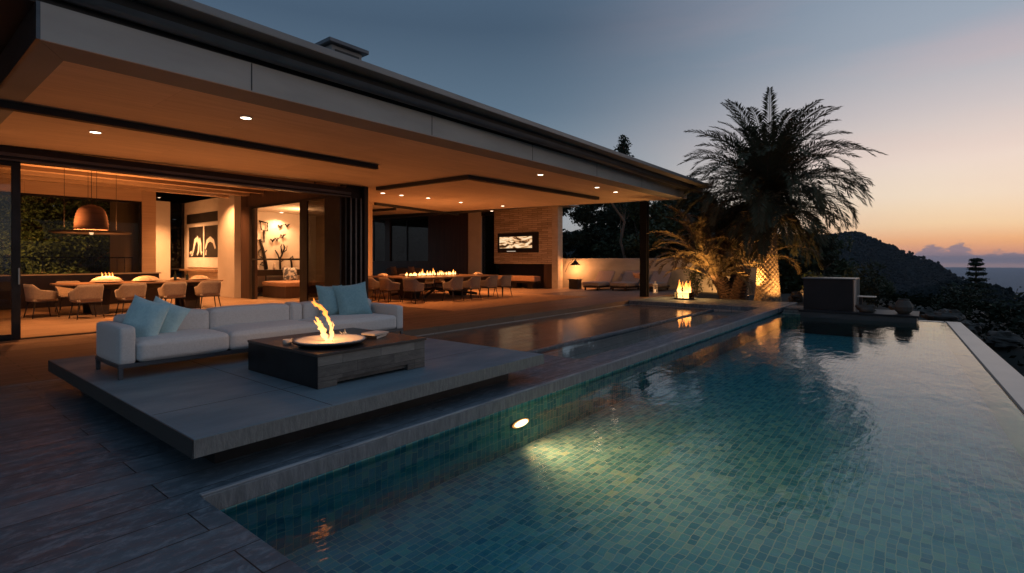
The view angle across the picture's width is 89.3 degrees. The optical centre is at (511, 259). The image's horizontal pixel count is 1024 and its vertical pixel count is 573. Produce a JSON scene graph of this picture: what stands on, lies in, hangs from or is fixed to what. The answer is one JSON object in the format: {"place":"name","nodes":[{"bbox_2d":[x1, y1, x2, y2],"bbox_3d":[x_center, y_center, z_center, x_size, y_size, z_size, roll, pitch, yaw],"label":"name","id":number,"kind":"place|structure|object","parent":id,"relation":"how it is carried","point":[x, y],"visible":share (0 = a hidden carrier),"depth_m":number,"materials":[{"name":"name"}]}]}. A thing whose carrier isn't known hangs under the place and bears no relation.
{"place":"outdoors","nodes":[
{"label":"outdoors","id":0,"kind":"place"},
{"bbox_2d":[0,284,600,337],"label":"indoor floor","id":1,"kind":"structure","parent":0,"point":[42,322],"depth_m":13.66,"materials":[{"name":"brown wood"}]},
{"bbox_2d":[23,284,59,318],"bbox_3d":[-11.783,1.025,12.953,0.616,0.842,0.588,0,0,30],"label":"dining chair","id":2,"kind":"object","parent":1,"relation":"on","point":[34,294],"visible":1,"depth_m":12.74,"materials":[{"name":"fabric"}]},
{"bbox_2d":[0,257,132,274],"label":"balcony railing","id":3,"kind":"object","parent":1,"relation":"on","point":[68,262],"visible":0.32,"depth_m":17.25,"materials":[{"name":"black metal"}]},
{"bbox_2d":[55,281,79,312],"bbox_3d":[-12.302,1.025,14.425,0.588,0.842,0.616,0,0,39],"label":"dining chair","id":4,"kind":"object","parent":1,"relation":"on","point":[62,293],"visible":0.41,"depth_m":14.41,"materials":[{"name":"fabric"}]},
{"bbox_2d":[0,272,160,309],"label":"sideboard","id":5,"kind":"object","parent":1,"relation":"on","point":[42,281],"visible":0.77,"depth_m":15.75,"materials":[{"name":"wood"}]},
{"bbox_2d":[68,284,104,319],"bbox_3d":[-10.448,1.025,12.748,0.588,0.842,0.616,0,0,33],"label":"dining chair","id":6,"kind":"object","parent":1,"relation":"on","point":[81,294],"visible":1,"depth_m":12.57,"materials":[{"name":"fabric"}]},
{"bbox_2d":[115,283,146,314],"bbox_3d":[-9.906,1.025,13.502,0.588,0.842,0.616,0,0,39],"label":"dining chair","id":7,"kind":"object","parent":1,"relation":"on","point":[124,292],"visible":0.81,"depth_m":13.29,"materials":[{"name":"fabric"}]},
{"bbox_2d":[50,279,222,314],"bbox_3d":[-10.452,1.032,14.736,1.450,0.824,4.000,0,0,39],"label":"dining table","id":8,"kind":"object","parent":1,"relation":"on","point":[190,299],"visible":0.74,"depth_m":14.05,"materials":[{"name":"wood"}]},
{"bbox_2d":[90,273,121,282],"bbox_3d":[-10.879,0.476,13.924,0.720,0.286,0.720,0,0,39],"label":"serving dish","id":9,"kind":"object","parent":8,"relation":"on","point":[107,279],"visible":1,"depth_m":13.76,"materials":[{"name":"ceramic"}]},
{"bbox_2d":[132,276,158,281],"bbox_3d":[-10.316,0.535,14.626,0.660,0.168,0.660,0,0,39],"label":"serving dish","id":10,"kind":"object","parent":8,"relation":"on","point":[145,278],"visible":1,"depth_m":14.46,"materials":[{"name":"ceramic"}]},
{"bbox_2d":[190,275,209,279],"bbox_3d":[-9.518,0.546,15.781,0.560,0.147,0.560,0,0,39],"label":"serving dish","id":11,"kind":"object","parent":8,"relation":"on","point":[199,277],"visible":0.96,"depth_m":15.65,"materials":[{"name":"ceramic"}]},
{"bbox_2d":[157,282,186,307],"bbox_3d":[-9.312,1.025,14.242,0.588,0.842,0.616,0,0,42],"label":"dining chair","id":12,"kind":"object","parent":1,"relation":"on","point":[170,290],"visible":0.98,"depth_m":14.05,"materials":[{"name":"fabric"}]},
{"bbox_2d":[194,281,220,308],"bbox_3d":[-8.750,1.025,14.943,0.588,0.842,0.616,0,0,44],"label":"dining chair","id":13,"kind":"object","parent":1,"relation":"on","point":[202,289],"visible":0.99,"depth_m":14.74,"materials":[{"name":"fabric"}]},
{"bbox_2d":[258,269,299,291],"bbox_3d":[-9.787,0.850,21.157,0.550,0.880,2.450,0,0,39],"label":"console shelf","id":14,"kind":"object","parent":1,"relation":"on","point":[276,272],"visible":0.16,"depth_m":20.82,"materials":[{"name":"wood"}]},
{"bbox_2d":[262,280,299,297],"bbox_3d":[-8.623,1.132,20.409,1.856,0.617,1.612,0,0,39],"label":"daybed","id":15,"kind":"object","parent":1,"relation":"on","point":[285,289],"visible":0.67,"depth_m":19.61,"materials":[{"name":"wood"}]},
{"bbox_2d":[282,267,297,280],"bbox_3d":[-8.986,0.590,20.995,0.600,0.580,0.255,0,0,-41],"label":"cushion","id":16,"kind":"object","parent":15,"relation":"on","point":[289,273],"visible":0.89,"depth_m":20.91,"materials":[{"name":"fabric"}]},
{"bbox_2d":[375,267,423,281],"bbox_3d":[-6.580,0.911,30.220,3.128,0.892,1.119,0,0,39],"label":"indoor sofa","id":17,"kind":"object","parent":1,"relation":"on","point":[400,270],"visible":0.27,"depth_m":30.38,"materials":[{"name":"fabric"}]},
{"bbox_2d":[369,290,586,310],"bbox_3d":[-2.285,1.443,19.721,7.550,0.014,7.300,0,0,39],"label":"rug","id":18,"kind":"object","parent":1,"relation":"on","point":[433,300],"visible":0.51,"depth_m":18.21,"materials":[{"name":"carpet"}]},
{"bbox_2d":[368,277,384,300],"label":"dining chair","id":19,"kind":"object","parent":18,"relation":"on","point":[373,284],"visible":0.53,"depth_m":17.88,"materials":[{"name":"fabric"}]},
{"bbox_2d":[378,277,400,302],"bbox_3d":[-4.188,1.025,17.628,0.616,0.842,0.588,0,0,39],"label":"dining chair","id":20,"kind":"object","parent":18,"relation":"on","point":[387,284],"visible":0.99,"depth_m":17.41,"materials":[{"name":"fabric"}]},
{"bbox_2d":[402,278,424,303],"bbox_3d":[-3.278,1.025,17.155,0.616,0.842,0.588,0,0,24],"label":"dining chair","id":21,"kind":"object","parent":18,"relation":"on","point":[411,285],"visible":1,"depth_m":16.93,"materials":[{"name":"fabric"}]},
{"bbox_2d":[368,269,497,298],"bbox_3d":[-2.979,0.877,20.053,3.250,1.106,4.450,0,0,39],"label":"fire dining table","id":22,"kind":"object","parent":18,"relation":"on","point":[422,277],"visible":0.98,"depth_m":19.26,"materials":[{"name":"wood"}]},
{"bbox_2d":[442,277,463,300],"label":"dining chair","id":23,"kind":"object","parent":18,"relation":"on","point":[454,284],"visible":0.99,"depth_m":17.76,"materials":[{"name":"fabric"}]},
{"bbox_2d":[460,276,480,299],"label":"dining chair","id":24,"kind":"object","parent":18,"relation":"on","point":[471,283],"visible":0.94,"depth_m":18.45,"materials":[{"name":"fabric"}]},
{"bbox_2d":[478,276,498,297],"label":"dining chair","id":25,"kind":"object","parent":18,"relation":"on","point":[489,282],"visible":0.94,"depth_m":19.18,"materials":[{"name":"fabric"}]},
{"bbox_2d":[493,275,511,296],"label":"dining chair","id":26,"kind":"object","parent":18,"relation":"on","point":[503,281],"visible":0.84,"depth_m":19.97,"materials":[{"name":"fabric"}]},
{"bbox_2d":[498,275,540,288],"bbox_3d":[0.222,1.133,26.717,2.710,0.634,0.557,0,0,39],"label":"bench","id":27,"kind":"object","parent":1,"relation":"on","point":[517,281],"visible":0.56,"depth_m":26.07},
{"bbox_2d":[568,279,581,288],"bbox_3d":[3.148,1.205,25.811,0.600,0.490,0.500,0,0,39],"label":"side table","id":28,"kind":"object","parent":1,"relation":"on","point":[575,283],"visible":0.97,"depth_m":25.65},
{"bbox_2d":[0,288,699,385],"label":"timber deck","id":29,"kind":"structure","parent":0,"point":[24,361],"depth_m":12.02,"materials":[{"name":"wood"}]},
{"bbox_2d":[582,271,614,289],"bbox_3d":[4.218,1.006,25.145,0.918,0.888,1.716,0,0,39],"label":"sun lounger","id":30,"kind":"object","parent":29,"relation":"on","point":[603,279],"visible":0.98,"depth_m":25.14,"materials":[{"name":"fabric"}]},
{"bbox_2d":[610,271,639,290],"bbox_3d":[5.468,1.006,24.783,0.918,0.888,1.715,0,0,39],"label":"sun lounger","id":31,"kind":"object","parent":29,"relation":"on","point":[629,280],"visible":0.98,"depth_m":24.71,"materials":[{"name":"fabric"}]},
{"bbox_2d":[639,271,671,290],"bbox_3d":[6.756,1.006,24.390,0.921,0.888,1.716,0,0,39],"label":"sun lounger","id":32,"kind":"object","parent":29,"relation":"on","point":[661,280],"visible":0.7,"depth_m":24.61,"materials":[{"name":"fabric"}]},
{"bbox_2d":[0,296,796,572],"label":"slate deck","id":33,"kind":"structure","parent":0,"point":[88,484],"depth_m":3.47,"materials":[{"name":"grey stone"}]},
{"bbox_2d":[48,338,543,463],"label":"raised platform","id":34,"kind":"structure","parent":33,"relation":"on","point":[216,409],"depth_m":4.55,"materials":[{"name":"concrete"}]},
{"bbox_2d":[95,298,402,379],"bbox_3d":[-2.960,0.857,6.498,0.862,0.586,3.435,0,0,39],"label":"sofa","id":35,"kind":"object","parent":34,"relation":"on","point":[210,332],"visible":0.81,"depth_m":5.88,"materials":[{"name":"grey fabric"}]},
{"bbox_2d":[122,295,170,336],"bbox_3d":[-3.810,0.630,5.368,0.550,0.528,0.214,0,0,7],"label":"cushion","id":36,"kind":"object","parent":35,"relation":"on","point":[144,317],"visible":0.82,"depth_m":5.31,"materials":[{"name":"blue fabric"}]},
{"bbox_2d":[153,296,190,332],"bbox_3d":[-3.755,0.650,5.581,0.520,0.514,0.214,0,0,4],"label":"cushion","id":37,"kind":"object","parent":35,"relation":"on","point":[175,317],"visible":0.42,"depth_m":5.55,"materials":[{"name":"blue fabric"}]},
{"bbox_2d":[316,285,341,315],"bbox_3d":[-2.543,0.580,7.298,0.209,0.462,0.455,0,0,39],"label":"cushion","id":38,"kind":"object","parent":35,"relation":"on","point":[327,300],"visible":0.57,"depth_m":7.18,"materials":[{"name":"blue fabric"}]},
{"bbox_2d":[333,282,371,314],"bbox_3d":[-2.279,0.580,7.420,0.536,0.517,0.228,0,0,-43],"label":"cushion","id":39,"kind":"object","parent":35,"relation":"on","point":[352,299],"visible":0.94,"depth_m":7.35,"materials":[{"name":"blue fabric"}]},
{"bbox_2d":[247,299,426,388],"bbox_3d":[-1.839,0.762,5.489,1.340,0.775,1.280,0,0,39],"label":"fire table","id":40,"kind":"object","parent":34,"relation":"on","point":[323,357],"visible":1,"depth_m":5.06,"materials":[{"name":"black wood"}]},
{"bbox_2d":[363,334,386,338],"bbox_3d":[-1.494,0.820,5.584,0.200,0.035,0.270,0,0,10],"label":"book","id":41,"kind":"object","parent":40,"relation":"on","point":[374,337],"visible":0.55,"depth_m":5.47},
{"bbox_2d":[361,330,388,335],"bbox_3d":[-1.473,0.792,5.593,0.180,0.018,0.240,0,0,24],"label":"book","id":42,"kind":"object","parent":41,"relation":"on","point":[374,333],"visible":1,"depth_m":5.57,"materials":[{"name":"paper"}]},
{"bbox_2d":[199,308,777,496],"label":"coping trim","id":43,"kind":"structure","parent":33,"relation":"on","point":[202,494],"depth_m":4.41,"materials":[{"name":"stone"}]},
{"bbox_2d":[202,309,777,509],"bbox_3d":[3.006,1.518,9.313,0.029,0.120,15.710,0,0,39],"label":"coping lip","id":44,"kind":"object","parent":33,"relation":"attached to","point":[234,495],"visible":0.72,"depth_m":4.45,"materials":[{"name":"stone"}]},
{"bbox_2d":[417,304,745,358],"bbox_3d":[2.527,1.765,12.974,4.700,0.370,10.800,0,0,39],"label":"reflecting basin","id":45,"kind":"object","parent":33,"relation":"in","point":[584,350],"visible":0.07,"depth_m":11.12,"materials":[{"name":"stone"}]},
{"bbox_2d":[418,305,709,350],"bbox_3d":[2.024,1.702,13.410,2.910,0.215,10.450,0,0,39],"label":"sunken shelf","id":46,"kind":"object","parent":45,"relation":"in","point":[530,334],"visible":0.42,"depth_m":12.18,"materials":[{"name":"grey liquid"}]},
{"bbox_2d":[525,309,713,353],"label":"shelf kerb","id":47,"kind":"structure","parent":45,"relation":"on","point":[584,340],"depth_m":11.01,"materials":[{"name":"stone"}]},
{"bbox_2d":[679,310,742,319],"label":"basin water","id":48,"kind":"structure","parent":45,"relation":"in","point":[715,314],"depth_m":15.26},
{"bbox_2d":[674,280,693,299],"bbox_3d":[6.294,1.087,18.946,0.540,0.725,0.530,0,0,39],"label":"fire pit","id":49,"kind":"object","parent":33,"relation":"on","point":[688,294],"visible":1,"depth_m":18.88,"materials":[{"name":"black metal"}]},
{"bbox_2d":[783,305,802,313],"bbox_3d":[8.763,1.655,15.951,0.500,0.390,1.350,0,0,39],"label":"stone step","id":50,"kind":"object","parent":33,"relation":"on","point":[792,309],"visible":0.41,"depth_m":15.57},
{"bbox_2d":[36,268,1023,376],"bbox_3d":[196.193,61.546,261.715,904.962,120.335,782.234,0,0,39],"label":"ground","id":51,"kind":"structure","parent":0,"point":[1017,352],"depth_m":17.65,"materials":[{"name":"soil"}]},
{"bbox_2d":[0,194,106,274],"bbox_3d":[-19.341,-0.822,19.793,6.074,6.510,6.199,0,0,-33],"label":"hedge","id":52,"kind":"object","parent":51,"relation":"on","point":[27,203],"visible":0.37,"depth_m":19.82,"materials":[{"name":"green plant"}]},
{"bbox_2d":[29,199,109,273],"bbox_3d":[-19.560,-0.752,23.058,6.048,6.351,5.926,0,0,-1],"label":"tree","id":53,"kind":"object","parent":51,"relation":"on","point":[104,245],"visible":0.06,"depth_m":23.26,"materials":[{"name":"green plant"}]},
{"bbox_2d":[34,205,109,273],"bbox_3d":[-20.740,-2.128,26.017,9.729,8.912,8.540,0,0,-14],"label":"tree","id":54,"kind":"object","parent":51,"relation":"on","point":[95,242],"visible":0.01,"depth_m":24.73,"materials":[{"name":"green plant"}]},
{"bbox_2d":[86,210,109,272],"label":"tree","id":55,"kind":"object","parent":51,"relation":"on","point":[100,254],"visible":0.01,"depth_m":24.89,"materials":[{"name":"green plant"}]},
{"bbox_2d":[0,0,712,340],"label":"villa","id":56,"kind":"object","parent":51,"relation":"on","point":[328,144],"visible":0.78,"depth_m":10.37,"materials":[{"name":"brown wood"}]},
{"bbox_2d":[0,160,20,339],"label":"glass door","id":57,"kind":"structure","parent":56,"relation":"in","point":[15,166],"depth_m":9.37,"materials":[{"name":"black metal"}]},
{"bbox_2d":[0,191,140,271],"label":"window","id":58,"kind":"structure","parent":56,"relation":"in","point":[1,192],"depth_m":17.57,"materials":[{"name":"glass"}]},
{"bbox_2d":[48,168,131,234],"bbox_3d":[-11.151,-1.580,13.745,1.720,1.840,1.720,0,0,39],"label":"pendant lamp","id":59,"kind":"object","parent":56,"relation":"hanging from","point":[91,219],"visible":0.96,"depth_m":13.51,"materials":[{"name":"orange metal"}]},
{"bbox_2d":[170,202,183,277],"bbox_3d":[-14.862,-0.539,22.942,0.100,3.958,0.620,0,0,39],"label":"narrow window","id":60,"kind":"structure","parent":56,"relation":"in","point":[176,209],"depth_m":22.94,"materials":[{"name":"black glass"}]},
{"bbox_2d":[187,222,217,267],"bbox_3d":[-13.072,-0.600,21.856,3.250,1.860,0.041,0,0,39],"label":"framed artwork","id":61,"kind":"object","parent":56,"relation":"attached to","point":[202,244],"visible":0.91,"depth_m":21.79,"materials":[{"name":"paper"}]},
{"bbox_2d":[258,220,292,269],"bbox_3d":[-9.803,-0.593,21.577,0.169,2.010,1.499,0,0,39],"label":"branch sculpture","id":62,"kind":"object","parent":56,"relation":"attached to","point":[265,265],"visible":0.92,"depth_m":21.22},
{"bbox_2d":[302,196,332,301],"bbox_3d":[-5.978,-0.257,16.037,1.840,3.386,0.050,0,0,39],"label":"sliding glass door","id":63,"kind":"structure","parent":56,"relation":"in","point":[313,207],"depth_m":16.25,"materials":[{"name":"black glass"}]},
{"bbox_2d":[324,196,340,285],"bbox_3d":[-5.107,-0.166,14.773,0.780,3.205,0.050,0,0,39],"label":"sliding door leaf","id":64,"kind":"structure","parent":56,"relation":"in","point":[332,206],"depth_m":14.74,"materials":[{"name":"black metal"}]},
{"bbox_2d":[341,197,346,285],"bbox_3d":[-5.001,-0.166,14.906,0.780,3.205,0.050,0,0,39],"label":"sliding door leaf","id":65,"kind":"structure","parent":56,"relation":"in","point":[343,199],"depth_m":14.69,"materials":[{"name":"black metal"}]},
{"bbox_2d":[347,198,351,284],"bbox_3d":[-4.895,-0.166,15.039,0.780,3.205,0.050,0,0,39],"label":"sliding door leaf","id":66,"kind":"structure","parent":56,"relation":"in","point":[349,200],"depth_m":14.80,"materials":[{"name":"grey metal"}]},
{"bbox_2d":[352,198,356,284],"bbox_3d":[-4.788,-0.166,15.171,0.780,3.205,0.050,0,0,39],"label":"sliding door leaf","id":67,"kind":"structure","parent":56,"relation":"in","point":[354,201],"depth_m":14.94,"materials":[{"name":"grey metal"}]},
{"bbox_2d":[357,199,361,283],"bbox_3d":[-4.682,-0.166,15.304,0.780,3.205,0.050,0,0,39],"label":"sliding door leaf","id":68,"kind":"structure","parent":56,"relation":"in","point":[359,201],"depth_m":15.07,"materials":[{"name":"grey metal"}]},
{"bbox_2d":[372,215,495,274],"bbox_3d":[-5.759,-0.895,32.382,12.480,3.570,0.100,0,0,39],"label":"window","id":69,"kind":"structure","parent":56,"relation":"in","point":[409,236],"depth_m":32.81,"materials":[{"name":"black glass"}]},
{"bbox_2d":[498,232,538,252],"bbox_3d":[0.292,-0.890,27.284,2.700,1.040,0.075,0,0,39],"label":"television","id":70,"kind":"object","parent":56,"relation":"attached to","point":[525,242],"depth_m":27.20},
{"bbox_2d":[563,207,579,257],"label":"tree","id":71,"kind":"object","parent":51,"relation":"on","point":[568,241],"visible":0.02,"depth_m":32.45,"materials":[{"name":"green plant"}]},
{"bbox_2d":[568,203,626,257],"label":"tree","id":72,"kind":"object","parent":51,"relation":"on","point":[607,219],"visible":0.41,"depth_m":32.95,"materials":[{"name":"green plant"}]},
{"bbox_2d":[571,201,658,257],"bbox_3d":[8.522,-2.596,40.547,7.426,7.750,8.460,0,0,-13],"label":"tree","id":73,"kind":"object","parent":51,"relation":"on","point":[618,232],"visible":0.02,"depth_m":38.88,"materials":[{"name":"green plant"}]},
{"bbox_2d":[610,134,634,257],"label":"tree","id":74,"kind":"object","parent":51,"relation":"on","point":[623,147],"visible":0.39,"depth_m":30.07,"materials":[{"name":"green plant"}]},
{"bbox_2d":[588,200,692,257],"bbox_3d":[8.205,-1.316,31.304,5.792,6.045,6.599,0,0,-36],"label":"tree","id":75,"kind":"object","parent":51,"relation":"on","point":[631,244],"visible":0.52,"depth_m":30.58,"materials":[{"name":"green plant"}]},
{"bbox_2d":[563,258,757,294],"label":"garden wall","id":76,"kind":"structure","parent":51,"relation":"on","point":[587,269],"depth_m":25.99,"materials":[{"name":"concrete"}]},
{"bbox_2d":[661,191,726,255],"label":"tree","id":77,"kind":"object","parent":51,"relation":"on","point":[695,209],"visible":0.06,"depth_m":29.46,"materials":[{"name":"green plant"}]},
{"bbox_2d":[684,266,705,294],"bbox_3d":[7.768,0.879,21.976,0.909,1.260,1.298,0,0,39],"label":"shrub","id":78,"kind":"object","parent":51,"relation":"on","point":[695,287],"visible":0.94,"depth_m":21.80,"materials":[{"name":"green plant"}]},
{"bbox_2d":[647,195,824,299],"bbox_3d":[8.186,-0.451,20.582,6.105,4.370,6.376,0,0,14],"label":"palm tree","id":79,"kind":"object","parent":51,"relation":"on","point":[704,256],"visible":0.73,"depth_m":19.55,"materials":[{"name":"green plant"}]},
{"bbox_2d":[712,197,823,293],"bbox_3d":[12.947,-0.874,27.581,5.495,5.735,6.260,0,0,12],"label":"tree","id":80,"kind":"object","parent":51,"relation":"on","point":[787,267],"visible":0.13,"depth_m":25.98,"materials":[{"name":"green plant"}]},
{"bbox_2d":[672,87,886,301],"bbox_3d":[9.267,-2.103,18.607,6.969,7.306,6.937,0,0,39],"label":"palm tree","id":81,"kind":"object","parent":51,"relation":"on","point":[766,181],"visible":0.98,"depth_m":17.60,"materials":[{"name":"green plant"}]},
{"bbox_2d":[788,290,802,301],"bbox_3d":[10.660,1.397,19.188,0.921,0.589,0.716,0,0,-31],"label":"boulder","id":82,"kind":"object","parent":51,"relation":"on","point":[796,296],"visible":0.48,"depth_m":18.99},
{"bbox_2d":[791,234,841,291],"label":"tree","id":83,"kind":"object","parent":51,"relation":"on","point":[831,255],"visible":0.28,"depth_m":25.63,"materials":[{"name":"green plant"}]},
{"bbox_2d":[781,226,859,293],"bbox_3d":[18.327,0.252,31.288,4.604,4.805,5.245,0,0,27],"label":"tree","id":84,"kind":"object","parent":51,"relation":"on","point":[840,266],"visible":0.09,"depth_m":30.00,"materials":[{"name":"green plant"}]},
{"bbox_2d":[840,259,891,299],"bbox_3d":[13.134,0.817,19.429,1.774,1.788,1.254,0,0,39],"label":"shrub","id":85,"kind":"object","parent":51,"relation":"on","point":[871,270],"visible":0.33,"depth_m":19.16,"materials":[{"name":"green plant"}]},
{"bbox_2d":[860,274,889,307],"bbox_3d":[12.320,1.034,17.655,0.996,1.183,0.930,0,0,-18],"label":"shrub","id":86,"kind":"object","parent":51,"relation":"on","point":[871,288],"visible":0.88,"depth_m":17.54,"materials":[{"name":"green plant"}]},
{"bbox_2d":[780,286,1023,365],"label":"ground cover","id":87,"kind":"object","parent":51,"relation":"on","point":[917,300],"visible":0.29,"depth_m":20.89,"materials":[{"name":"green plant"}]},
{"bbox_2d":[913,305,933,316],"bbox_3d":[14.276,1.939,18.287,0.912,0.668,1.020,0,0,15],"label":"boulder","id":88,"kind":"object","parent":51,"relation":"on","point":[922,310],"visible":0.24,"depth_m":17.89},
{"bbox_2d":[920,311,959,321],"bbox_3d":[12.222,1.671,14.811,0.879,0.402,0.565,0,0,39],"label":"boulder","id":89,"kind":"object","parent":51,"relation":"on","point":[941,316],"visible":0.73,"depth_m":14.64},
{"bbox_2d":[932,308,965,321],"bbox_3d":[14.032,1.872,16.657,0.857,0.585,1.052,0,0,39],"label":"boulder","id":90,"kind":"object","parent":51,"relation":"on","point":[959,315],"visible":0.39,"depth_m":16.41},
{"bbox_2d":[924,281,982,316],"bbox_3d":[15.464,1.572,18.190,1.652,1.674,1.719,0,0,39],"label":"shrub","id":91,"kind":"object","parent":51,"relation":"on","point":[954,302],"visible":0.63,"depth_m":17.99,"materials":[{"name":"green plant"}]},
{"bbox_2d":[961,320,981,334],"bbox_3d":[12.364,1.850,14.065,0.587,0.412,0.566,0,0,-18],"label":"boulder","id":92,"kind":"object","parent":51,"relation":"on","point":[975,328],"visible":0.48,"depth_m":13.87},
{"bbox_2d":[956,258,999,305],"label":"conifer tree","id":93,"kind":"object","parent":51,"relation":"on","point":[974,263],"visible":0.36,"depth_m":45.94,"materials":[{"name":"green plant"}]},
{"bbox_2d":[945,321,1023,414],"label":"infinity edge","id":94,"kind":"object","parent":51,"relation":"on","point":[1009,378],"visible":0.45,"depth_m":7.90,"materials":[{"name":"stone"}]},
{"bbox_2d":[948,337,1023,460],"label":"infinity wall","id":95,"kind":"structure","parent":94,"relation":"attached to","point":[1006,412],"depth_m":6.70,"materials":[{"name":"stone"}]},
{"bbox_2d":[981,329,1023,348],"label":"boulder","id":96,"kind":"object","parent":51,"relation":"on","point":[1000,338],"visible":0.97,"depth_m":14.10,"materials":[{"name":"stone"}]},
{"bbox_2d":[985,286,1023,329],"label":"shrub","id":97,"kind":"object","parent":51,"relation":"on","point":[1017,313],"visible":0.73,"depth_m":19.31,"materials":[{"name":"green plant"}]},
{"bbox_2d":[194,0,1023,267],"label":"sky","id":98,"kind":"structure","parent":0,"point":[936,87],"materials":[{"name":"blue"}]},
{"bbox_2d":[285,330,1023,572],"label":"pool floor","id":99,"kind":"structure","parent":0,"point":[744,458],"depth_m":4.71,"materials":[{"name":"tile"}]},
{"bbox_2d":[220,313,778,555],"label":"pool wall","id":100,"kind":"structure","parent":99,"relation":"on","point":[284,521],"depth_m":4.70,"materials":[{"name":"tile"}]},
{"bbox_2d":[510,417,529,428],"bbox_3d":[0.096,1.800,5.706,0.025,0.092,0.330,0,0,39],"label":"pool light","id":101,"kind":"object","parent":100,"relation":"attached to","point":[519,423],"visible":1,"depth_m":5.68,"materials":[{"name":"glass"}]},
{"bbox_2d":[798,277,919,341],"bbox_3d":[9.627,1.375,14.424,2.680,1.710,1.550,0,0,39],"label":"water feature","id":102,"kind":"object","parent":99,"relation":"on","point":[834,297],"visible":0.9,"depth_m":14.35,"materials":[{"name":"stone"}]},
{"bbox_2d":[855,304,875,312],"bbox_3d":[9.525,1.346,13.980,0.344,0.298,0.424,0,0,-28],"label":"rock","id":103,"kind":"object","parent":102,"relation":"on","point":[865,308],"visible":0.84,"depth_m":13.87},
{"bbox_2d":[894,299,913,313],"bbox_3d":[10.251,1.224,13.571,0.420,0.380,0.420,0,0,39],"label":"boulder","id":104,"kind":"object","parent":102,"relation":"on","point":[903,306],"visible":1,"depth_m":13.45,"materials":[{"name":"stone"}]},
{"bbox_2d":[565,231,957,291],"bbox_3d":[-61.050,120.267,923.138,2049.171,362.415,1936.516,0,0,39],"label":"hill","id":105,"kind":"structure","parent":0,"point":[856,257],"depth_m":667.22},
{"bbox_2d":[777,231,964,290],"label":"wood","id":106,"kind":"object","parent":105,"relation":"on","point":[927,267],"visible":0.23,"depth_m":700.71,"materials":[{"name":"plant"}]},
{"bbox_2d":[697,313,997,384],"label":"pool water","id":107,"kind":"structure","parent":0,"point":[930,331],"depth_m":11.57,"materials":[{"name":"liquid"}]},
{"bbox_2d":[890,282,1016,304],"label":"hill","id":108,"kind":"structure","parent":0,"point":[930,286],"depth_m":246.54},
{"bbox_2d":[781,279,1023,308],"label":"wood","id":109,"kind":"object","parent":108,"relation":"on","point":[1005,293],"visible":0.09,"depth_m":233.91,"materials":[{"name":"plant"}]},
{"bbox_2d":[944,267,1023,296],"bbox_3d":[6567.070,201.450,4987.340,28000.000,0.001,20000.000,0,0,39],"label":"sea","id":110,"kind":"structure","parent":0,"point":[1013,278],"depth_m":6576.51,"materials":[{"name":"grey liquid"}]},
{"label":"pool end wall","id":111,"kind":"structure","parent":0,"visible":0},
{"bbox_2d":[946,322,1023,413],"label":"overflow groove","id":112,"kind":"object","parent":111,"relation":"on","point":[1002,387],"visible":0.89,"depth_m":7.08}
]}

